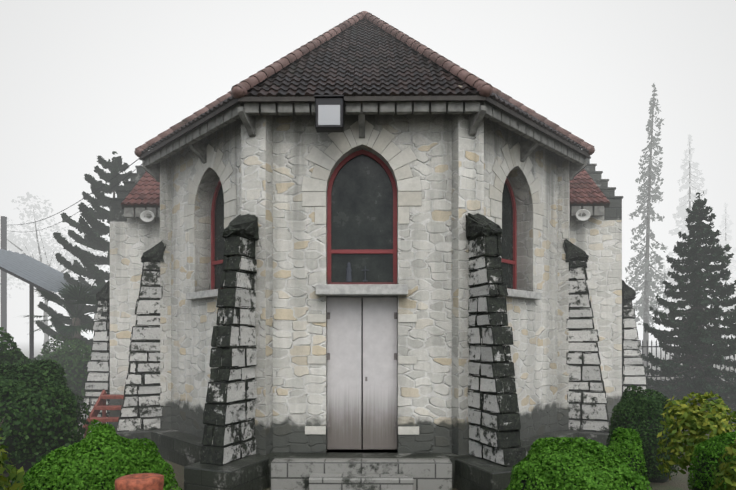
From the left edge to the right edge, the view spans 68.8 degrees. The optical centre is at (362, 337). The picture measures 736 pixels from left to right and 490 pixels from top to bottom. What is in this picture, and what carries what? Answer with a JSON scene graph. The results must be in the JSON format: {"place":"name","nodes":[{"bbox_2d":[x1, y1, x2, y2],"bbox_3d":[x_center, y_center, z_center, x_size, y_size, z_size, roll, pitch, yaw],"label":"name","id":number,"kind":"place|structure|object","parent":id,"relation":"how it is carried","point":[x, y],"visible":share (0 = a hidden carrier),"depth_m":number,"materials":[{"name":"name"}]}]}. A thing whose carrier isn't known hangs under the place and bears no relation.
{"place":"outdoors","nodes":[
{"label":"outdoors","id":0,"kind":"place"},
{"bbox_2d":[171,102,240,436],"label":"apse wall","id":1,"kind":"structure","parent":0,"point":[193,322],"depth_m":10.37,"materials":[{"name":"beige stone"}]},
{"bbox_2d":[273,101,451,452],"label":"apse wall","id":2,"kind":"structure","parent":0,"point":[424,273],"depth_m":8.69,"materials":[{"name":"beige stone"}]},
{"bbox_2d":[327,298,396,449],"bbox_3d":[0.001,0.598,8.928,1.160,2.520,0.020,0,0,1],"label":"door","id":3,"kind":"structure","parent":2,"relation":"in","point":[362,396],"depth_m":8.92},
{"bbox_2d":[327,297,396,449],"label":"door leaves","id":4,"kind":"object","parent":2,"relation":"attached to","point":[344,372],"visible":0.98,"depth_m":8.85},
{"bbox_2d":[327,312,396,428],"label":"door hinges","id":5,"kind":"object","parent":4,"relation":"attached to","point":[328,358],"depth_m":8.82,"materials":[{"name":"grey metal"}]},
{"bbox_2d":[327,149,396,283],"bbox_3d":[0.001,-1.987,8.944,1.160,2.270,0.070,0,0,1],"label":"window frame","id":6,"kind":"object","parent":2,"relation":"attached to","point":[362,211],"visible":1,"depth_m":8.95,"materials":[{"name":"red paint"}]},
{"bbox_2d":[346,262,368,281],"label":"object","id":7,"kind":"object","parent":6,"relation":"attached to","point":[348,274],"visible":0.92,"depth_m":8.92,"materials":[{"name":"grey metal"}]},
{"bbox_2d":[331,154,392,281],"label":"window glass","id":8,"kind":"structure","parent":6,"relation":"in","point":[362,191],"depth_m":8.95,"materials":[{"name":"black glass"}]},
{"bbox_2d":[305,314,418,434],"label":"door quoin stones","id":9,"kind":"object","parent":2,"relation":"attached to","point":[322,360],"depth_m":8.68,"materials":[{"name":"beige stone"}]},
{"bbox_2d":[186,284,540,299],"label":"window sills","id":10,"kind":"structure","parent":2,"relation":"attached to","point":[361,290],"depth_m":8.49,"materials":[{"name":"concrete"}]},
{"bbox_2d":[184,120,543,244],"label":"arch voussoirs","id":11,"kind":"object","parent":2,"relation":"attached to","point":[317,156],"visible":0.88,"depth_m":8.69,"materials":[{"name":"stone"}]},
{"bbox_2d":[142,55,586,163],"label":"apse roof slab","id":12,"kind":"structure","parent":2,"relation":"on","point":[384,95],"depth_m":9.13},
{"bbox_2d":[139,95,589,159],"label":"eave fascia","id":13,"kind":"structure","parent":12,"relation":"attached to","point":[233,102],"depth_m":8.25,"materials":[{"name":"grey wood"}]},
{"bbox_2d":[142,105,586,181],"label":"eave brackets","id":14,"kind":"object","parent":2,"relation":"attached to","point":[199,149],"visible":0.9,"depth_m":9.68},
{"bbox_2d":[145,101,584,166],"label":"eave frieze blocks","id":15,"kind":"structure","parent":2,"relation":"attached to","point":[493,114],"depth_m":8.39,"materials":[{"name":"grey stone"}]},
{"bbox_2d":[160,85,569,454],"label":"corner pilasters","id":16,"kind":"object","parent":2,"relation":"attached to","point":[257,174],"visible":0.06,"depth_m":8.60,"materials":[{"name":"stone"}]},
{"bbox_2d":[0,340,735,489],"bbox_3d":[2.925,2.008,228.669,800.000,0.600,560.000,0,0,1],"label":"ground","id":17,"kind":"structure","parent":0,"point":[678,481],"depth_m":9.71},
{"bbox_2d":[0,416,24,489],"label":"yellow bush","id":18,"kind":"object","parent":17,"relation":"on","point":[13,472],"depth_m":4.02,"materials":[{"name":"plant"}]},
{"bbox_2d":[0,241,26,302],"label":"tree","id":19,"kind":"object","parent":17,"relation":"on","point":[13,278],"visible":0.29,"depth_m":51.58,"materials":[{"name":"grey plant"}]},
{"bbox_2d":[0,327,50,375],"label":"bush","id":20,"kind":"object","parent":17,"relation":"on","point":[14,354],"visible":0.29,"depth_m":10.19,"materials":[{"name":"green plant"}]},
{"bbox_2d":[0,454,62,489],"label":"bush","id":21,"kind":"object","parent":17,"relation":"on","point":[18,481],"visible":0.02,"depth_m":6.96,"materials":[{"name":"green plant"}]},
{"bbox_2d":[0,359,90,472],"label":"bush","id":22,"kind":"object","parent":17,"relation":"on","point":[38,410],"visible":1,"depth_m":8.90,"materials":[{"name":"green plant"}]},
{"bbox_2d":[0,266,97,358],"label":"shed frame","id":23,"kind":"object","parent":17,"relation":"on","point":[31,319],"visible":0.27,"depth_m":15.68,"materials":[{"name":"grey metal"}]},
{"bbox_2d":[0,249,88,292],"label":"canopy roof","id":24,"kind":"structure","parent":23,"relation":"on","point":[37,272],"depth_m":17.34,"materials":[{"name":"grey metal"}]},
{"bbox_2d":[0,192,109,349],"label":"tree","id":25,"kind":"object","parent":17,"relation":"on","point":[44,257],"visible":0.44,"depth_m":44.30,"materials":[{"name":"grey plant"}]},
{"bbox_2d":[22,334,93,418],"bbox_3d":[-8.082,1.110,15.046,3.153,2.429,2.849,0,0,1],"label":"bush","id":26,"kind":"object","parent":17,"relation":"on","point":[70,359],"visible":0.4,"depth_m":14.37,"materials":[{"name":"green plant"}]},
{"bbox_2d":[13,276,106,350],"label":"conifer branches","id":27,"kind":"object","parent":17,"relation":"on","point":[81,295],"visible":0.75,"depth_m":15.62,"materials":[{"name":"green plant"}]},
{"bbox_2d":[1,159,144,341],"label":"overhead cables","id":28,"kind":"object","parent":17,"relation":"on","point":[4,230],"visible":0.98,"depth_m":25.83,"materials":[{"name":"black metal"}]},
{"bbox_2d":[35,151,131,346],"bbox_3d":[-8.647,-2.153,18.902,5.030,8.922,4.717,0,0,-39],"label":"norfolk pine tree","id":29,"kind":"object","parent":17,"relation":"on","point":[93,239],"visible":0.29,"depth_m":18.23,"materials":[{"name":"green plant"}]},
{"bbox_2d":[79,280,109,436],"bbox_3d":[-6.240,0.477,12.751,0.790,3.667,0.589,0,0,1],"label":"buttress","id":30,"kind":"object","parent":17,"relation":"on","point":[97,383],"visible":0.5,"depth_m":12.54,"materials":[{"name":"stone"}]},
{"bbox_2d":[17,428,181,489],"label":"topiary bush","id":31,"kind":"object","parent":17,"relation":"on","point":[90,462],"visible":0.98,"depth_m":4.84,"materials":[{"name":"green plant"}]},
{"bbox_2d":[86,419,115,439],"bbox_3d":[-3.125,1.558,6.460,0.468,1.160,0.472,0,0,1],"label":"cone bush","id":32,"kind":"object","parent":17,"relation":"on","point":[98,426],"visible":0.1,"depth_m":6.43,"materials":[{"name":"green plant"}]},
{"bbox_2d":[83,390,123,437],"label":"red steps","id":33,"kind":"structure","parent":17,"relation":"on","point":[100,404],"depth_m":11.49,"materials":[{"name":"paint"}]},
{"bbox_2d":[110,222,126,426],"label":"stone wall","id":34,"kind":"structure","parent":17,"relation":"on","point":[118,303],"depth_m":12.46,"materials":[{"name":"stone"}]},
{"bbox_2d":[110,161,145,221],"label":"stepped parapet","id":35,"kind":"structure","parent":34,"relation":"on","point":[116,212],"depth_m":12.47,"materials":[{"name":"stone"}]},
{"bbox_2d":[108,160,144,200],"bbox_3d":[-5.631,-4.425,14.084,0.460,2.467,3.270,0,0,1],"label":"parapet coping","id":36,"kind":"object","parent":35,"relation":"on","point":[109,199],"visible":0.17,"depth_m":13.17,"materials":[{"name":"stone"}]},
{"bbox_2d":[115,473,163,489],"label":"terracotta pot","id":37,"kind":"object","parent":17,"relation":"on","point":[146,481],"visible":1,"depth_m":4.13,"materials":[{"name":"ceramic"}]},
{"bbox_2d":[127,217,159,372],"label":"sacristy","id":38,"kind":"structure","parent":17,"relation":"on","point":[142,237],"depth_m":12.46,"materials":[{"name":"stone"}]},
{"bbox_2d":[124,207,159,217],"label":"sacristy eave blocks","id":39,"kind":"structure","parent":38,"relation":"attached to","point":[132,212],"depth_m":12.21,"materials":[{"name":"grey stone"}]},
{"bbox_2d":[114,427,608,489],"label":"stone plinth","id":40,"kind":"structure","parent":17,"relation":"on","point":[253,472],"depth_m":8.25,"materials":[{"name":"stone"}]},
{"bbox_2d":[117,240,165,431],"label":"buttress","id":41,"kind":"structure","parent":40,"relation":"on","point":[141,408],"depth_m":10.79,"materials":[{"name":"stone"}]},
{"bbox_2d":[200,214,258,465],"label":"buttress","id":42,"kind":"structure","parent":40,"relation":"on","point":[229,420],"depth_m":8.18,"materials":[{"name":"stone"}]},
{"bbox_2d":[465,213,525,466],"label":"buttress","id":43,"kind":"structure","parent":40,"relation":"on","point":[494,424],"depth_m":8.12,"materials":[{"name":"stone"}]},
{"bbox_2d":[563,239,609,431],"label":"buttress","id":44,"kind":"structure","parent":40,"relation":"on","point":[587,400],"depth_m":10.69,"materials":[{"name":"stone"}]},
{"bbox_2d":[271,458,451,489],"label":"door steps","id":45,"kind":"structure","parent":17,"relation":"on","point":[361,473],"depth_m":7.98,"materials":[{"name":"stone"}]},
{"bbox_2d":[134,11,594,156],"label":"roof ridge tiles","id":46,"kind":"object","parent":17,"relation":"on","point":[345,58],"visible":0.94,"depth_m":9.32,"materials":[{"name":"brown tile"}]},
{"bbox_2d":[121,193,159,208],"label":"sacristy roof slab","id":47,"kind":"structure","parent":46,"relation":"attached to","point":[137,206],"depth_m":12.19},
{"bbox_2d":[121,172,159,205],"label":"sacristy roof tiles","id":48,"kind":"object","parent":47,"relation":"on","point":[145,190],"visible":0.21,"depth_m":12.53,"materials":[{"name":"red tile"}]},
{"bbox_2d":[140,211,154,221],"bbox_3d":[-4.855,-2.742,12.303,0.338,0.263,0.300,0,0,1],"label":"loudspeaker","id":49,"kind":"object","parent":47,"relation":"attached to","point":[146,218],"visible":0.9,"depth_m":12.18,"materials":[{"name":"grey plastic"}]},
{"bbox_2d":[211,180,224,289],"bbox_3d":[-2.534,-1.997,10.103,0.070,2.250,1.110,0,0,-44],"label":"window frame","id":50,"kind":"object","parent":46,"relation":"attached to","point":[217,228],"visible":0.25,"depth_m":10.38,"materials":[{"name":"red paint"}]},
{"bbox_2d":[215,185,224,288],"bbox_3d":[-2.529,-1.995,10.107,0.693,2.116,0.693,0,0,1],"label":"window glass","id":51,"kind":"structure","parent":50,"relation":"in","point":[219,206],"depth_m":10.32,"materials":[{"name":"glass"}]},
{"bbox_2d":[314,95,344,132],"bbox_3d":[-0.492,-3.402,8.380,0.440,0.480,0.630,0,0,1],"label":"floodlight","id":52,"kind":"object","parent":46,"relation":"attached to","point":[329,113],"visible":1,"depth_m":8.09,"materials":[{"name":"black metal"}]},
{"bbox_2d":[501,177,516,289],"bbox_3d":[2.566,-1.997,10.035,1.110,2.250,0.070,0,0,-44],"label":"window frame","id":53,"kind":"object","parent":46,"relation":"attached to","point":[509,242],"visible":0.27,"depth_m":10.27,"materials":[{"name":"red paint"}]},
{"bbox_2d":[501,183,512,288],"bbox_3d":[2.561,-1.995,10.040,0.693,2.116,0.693,0,0,1],"label":"window glass","id":54,"kind":"structure","parent":53,"relation":"in","point":[507,209],"depth_m":10.24,"materials":[{"name":"glass"}]},
{"bbox_2d":[505,436,652,489],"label":"topiary bush","id":55,"kind":"object","parent":17,"relation":"on","point":[569,463],"visible":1,"depth_m":4.96,"materials":[{"name":"green plant"}]},
{"bbox_2d":[570,216,603,380],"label":"sacristy","id":56,"kind":"structure","parent":17,"relation":"on","point":[587,236],"depth_m":12.32,"materials":[{"name":"stone"}]},
{"bbox_2d":[570,206,603,216],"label":"sacristy eave blocks","id":57,"kind":"structure","parent":56,"relation":"attached to","point":[596,211],"depth_m":12.07,"materials":[{"name":"grey stone"}]},
{"bbox_2d":[570,173,609,206],"bbox_3d":[4.865,-4.383,13.749,1.400,2.905,3.435,0,0,1],"label":"roof eave","id":58,"kind":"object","parent":56,"relation":"on","point":[593,204],"depth_m":12.06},
{"bbox_2d":[576,209,590,220],"bbox_3d":[4.944,-2.742,12.173,0.338,0.263,0.300,0,0,1],"label":"floodlight","id":59,"kind":"object","parent":58,"relation":"attached to","point":[584,218],"visible":0.88,"depth_m":12.04,"materials":[{"name":"grey plastic"}]},
{"bbox_2d":[570,169,609,203],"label":"sacristy roof tiles","id":60,"kind":"object","parent":58,"relation":"on","point":[586,182],"visible":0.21,"depth_m":12.40,"materials":[{"name":"red tile"}]},
{"bbox_2d":[604,220,621,424],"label":"wall","id":61,"kind":"structure","parent":17,"relation":"on","point":[613,308],"depth_m":12.31,"materials":[{"name":"stone"}]},
{"bbox_2d":[584,159,621,219],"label":"stepped parapet","id":62,"kind":"structure","parent":61,"relation":"on","point":[613,211],"depth_m":12.31,"materials":[{"name":"stone"}]},
{"bbox_2d":[586,157,622,198],"bbox_3d":[5.768,-4.425,13.932,0.460,2.467,3.270,0,0,1],"label":"parapet coping","id":63,"kind":"object","parent":62,"relation":"attached to","point":[601,172],"visible":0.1,"depth_m":13.02,"materials":[{"name":"stone"}]},
{"bbox_2d":[608,427,647,484],"bbox_3d":[3.369,1.706,6.868,0.511,1.118,0.520,0,0,1],"label":"cone bush","id":64,"kind":"object","parent":17,"relation":"on","point":[626,447],"visible":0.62,"depth_m":6.75,"materials":[{"name":"green plant"}]},
{"bbox_2d":[622,280,646,397],"bbox_3d":[6.352,0.475,12.582,0.811,3.669,0.580,0,0,1],"label":"buttress","id":65,"kind":"object","parent":17,"relation":"on","point":[633,369],"visible":0.4,"depth_m":12.37,"materials":[{"name":"stone"}]},
{"bbox_2d":[606,385,681,482],"bbox_3d":[4.609,1.637,8.819,1.140,1.699,1.144,0,0,41],"label":"bush","id":66,"kind":"object","parent":17,"relation":"on","point":[639,411],"visible":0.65,"depth_m":8.48,"materials":[{"name":"green plant"}]},
{"bbox_2d":[625,84,668,375],"bbox_3d":[16.888,-6.350,31.659,2.653,17.317,2.738,0,0,1],"label":"conifer tree","id":67,"kind":"object","parent":17,"relation":"on","point":[643,309],"visible":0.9,"depth_m":31.57,"materials":[{"name":"grey plant"}]},
{"bbox_2d":[637,340,734,380],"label":"fence railings","id":68,"kind":"object","parent":17,"relation":"on","point":[651,346],"visible":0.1,"depth_m":15.96,"materials":[{"name":"black metal"}]},
{"bbox_2d":[641,191,735,429],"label":"spruce tree","id":69,"kind":"object","parent":17,"relation":"on","point":[694,340],"visible":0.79,"depth_m":14.13,"materials":[{"name":"green plant"}]},
{"bbox_2d":[648,385,733,413],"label":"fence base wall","id":70,"kind":"structure","parent":17,"relation":"on","point":[675,395],"depth_m":15.79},
{"bbox_2d":[664,134,722,312],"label":"conifer tree","id":71,"kind":"object","parent":17,"relation":"on","point":[681,208],"visible":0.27,"depth_m":49.17,"materials":[{"name":"grey plant"}]},
{"bbox_2d":[654,257,735,326],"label":"tree","id":72,"kind":"object","parent":17,"relation":"on","point":[671,280],"visible":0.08,"depth_m":38.68,"materials":[{"name":"grey plant"}]},
{"bbox_2d":[656,391,735,489],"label":"yellow bush","id":73,"kind":"object","parent":17,"relation":"on","point":[696,421],"depth_m":6.72,"materials":[{"name":"plant"}]},
{"bbox_2d":[687,431,735,489],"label":"ball bush","id":74,"kind":"object","parent":17,"relation":"on","point":[711,451],"visible":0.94,"depth_m":6.03,"materials":[{"name":"green plant"}]},
{"bbox_2d":[702,202,735,357],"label":"conifer tree","id":75,"kind":"object","parent":17,"relation":"on","point":[726,230],"visible":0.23,"depth_m":60.03,"materials":[{"name":"grey plant"}]},
{"bbox_2d":[711,424,735,489],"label":"yellow bush","id":76,"kind":"object","parent":17,"relation":"on","point":[729,479],"visible":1,"depth_m":4.88,"materials":[{"name":"green plant"}]},
{"bbox_2d":[0,0,735,339],"label":"sky","id":77,"kind":"structure","parent":0,"point":[81,81],"materials":[{"name":"white"}]},
{"bbox_2d":[484,101,557,438],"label":"apse wall","id":78,"kind":"structure","parent":0,"point":[532,323],"depth_m":10.28,"materials":[{"name":"beige stone"}]}
]}

